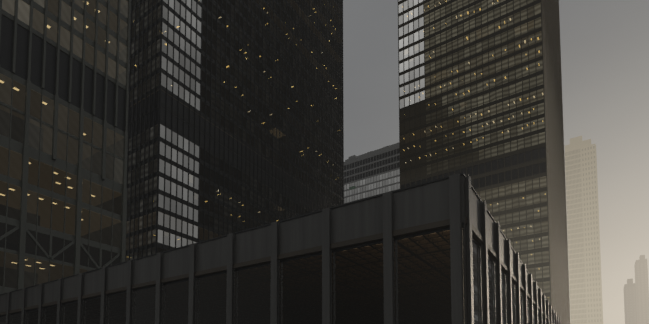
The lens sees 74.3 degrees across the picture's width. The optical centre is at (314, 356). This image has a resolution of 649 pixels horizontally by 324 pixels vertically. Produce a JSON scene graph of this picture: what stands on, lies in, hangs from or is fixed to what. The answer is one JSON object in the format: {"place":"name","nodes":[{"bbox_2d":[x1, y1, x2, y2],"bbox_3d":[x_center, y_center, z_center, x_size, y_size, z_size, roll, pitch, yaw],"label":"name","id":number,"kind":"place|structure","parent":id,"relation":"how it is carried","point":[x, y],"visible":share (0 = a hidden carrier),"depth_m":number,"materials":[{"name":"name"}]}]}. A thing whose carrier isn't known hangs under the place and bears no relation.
{"place":"outdoors","nodes":[
{"label":"outdoors","id":0,"kind":"place"},
{"bbox_2d":[0,0,130,293],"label":"tower","id":1,"kind":"structure","parent":0,"point":[64,76],"depth_m":57.72,"materials":[{"name":"black glass"}]},
{"bbox_2d":[125,0,343,260],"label":"tower","id":2,"kind":"structure","parent":0,"point":[235,117],"depth_m":105.59,"materials":[{"name":"black glass"}]},
{"bbox_2d":[0,172,559,323],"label":"bank pavilion","id":3,"kind":"structure","parent":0,"point":[439,251],"depth_m":20.72,"materials":[{"name":"metal"}]},
{"bbox_2d":[344,143,399,203],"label":"building","id":4,"kind":"structure","parent":0,"point":[372,173],"depth_m":212.08,"materials":[{"name":"grey glass"}]},
{"bbox_2d":[398,0,569,323],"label":"tower","id":5,"kind":"structure","parent":0,"point":[480,94],"depth_m":111.25,"materials":[{"name":"black glass"}]},
{"bbox_2d":[343,0,648,323],"label":"sky","id":6,"kind":"structure","parent":0,"point":[604,44],"materials":[{"name":"grey"}]},
{"bbox_3d":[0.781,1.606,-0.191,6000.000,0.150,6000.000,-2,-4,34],"label":"ground","id":7,"kind":"structure","parent":0,"visible":0},
{"bbox_2d":[565,136,602,323],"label":"cream tower","id":8,"kind":"structure","parent":7,"relation":"on","point":[585,279],"depth_m":326.33,"materials":[{"name":"stone"}]},
{"bbox_2d":[624,255,648,323],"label":"towers","id":9,"kind":"structure","parent":7,"relation":"on","point":[636,302],"depth_m":543.26,"materials":[{"name":"concrete"}]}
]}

